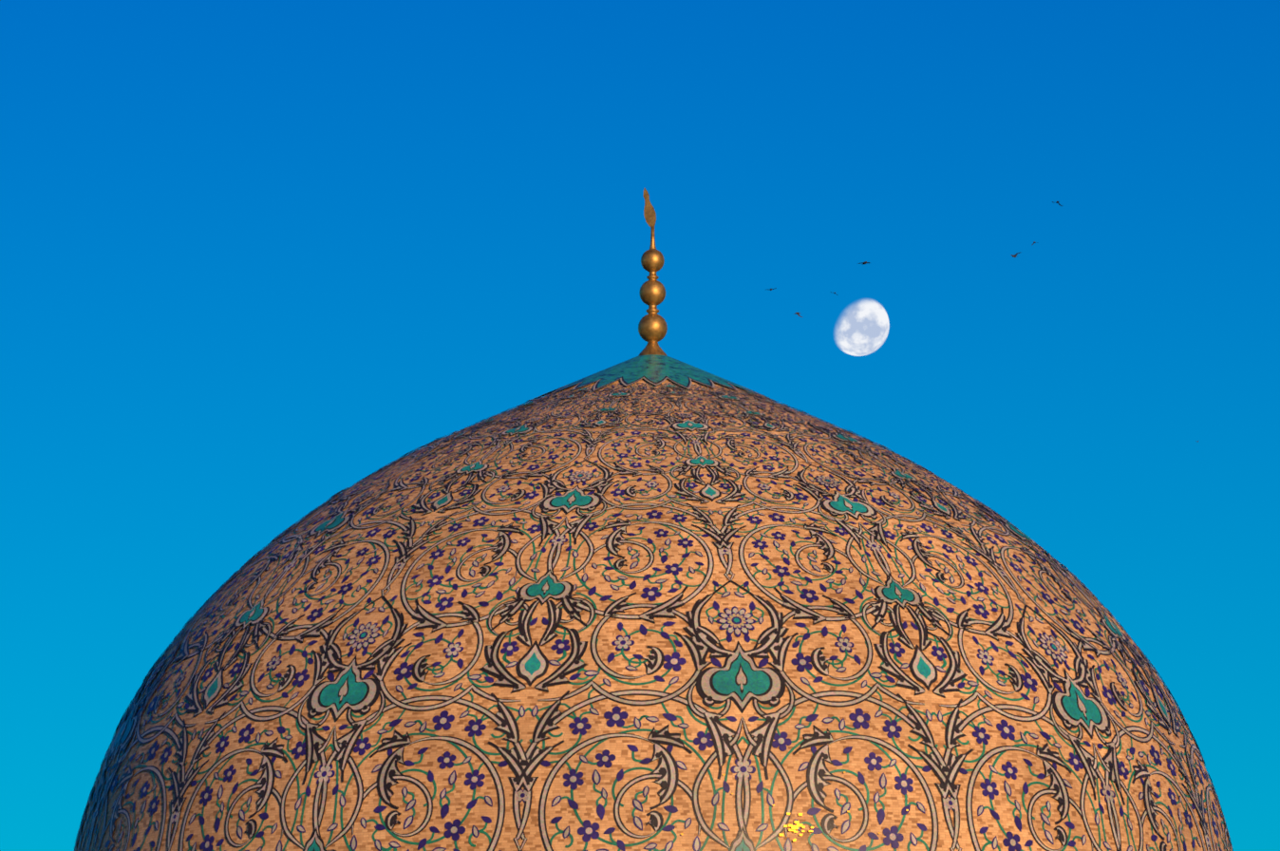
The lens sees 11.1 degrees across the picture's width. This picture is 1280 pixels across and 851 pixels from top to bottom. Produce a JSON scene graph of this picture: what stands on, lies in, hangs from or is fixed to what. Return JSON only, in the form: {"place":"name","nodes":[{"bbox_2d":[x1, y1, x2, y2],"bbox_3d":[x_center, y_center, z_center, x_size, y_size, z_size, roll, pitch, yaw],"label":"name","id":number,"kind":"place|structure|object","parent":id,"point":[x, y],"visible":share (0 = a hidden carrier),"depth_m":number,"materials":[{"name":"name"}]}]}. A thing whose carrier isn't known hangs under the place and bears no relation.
{"place":"outdoors","nodes":[
{"label":"outdoors","id":0,"kind":"place"},
{"bbox_2d":[0,0,1279,850],"label":"sky","id":1,"kind":"structure","parent":0,"point":[257,257],"materials":[{"name":"blue"}]},
{"bbox_2d":[74,188,1233,850],"bbox_3d":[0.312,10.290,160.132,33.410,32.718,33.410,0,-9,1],"label":"dome","id":2,"kind":"structure","parent":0,"point":[651,596],"depth_m":150.30,"materials":[{"name":"tile"}]},
{"bbox_2d":[836,300,889,356],"bbox_3d":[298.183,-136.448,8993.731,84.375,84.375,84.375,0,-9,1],"label":"moon","id":3,"kind":"object","parent":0,"point":[863,328],"visible":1,"depth_m":8960.55,"materials":[{"name":"white"}]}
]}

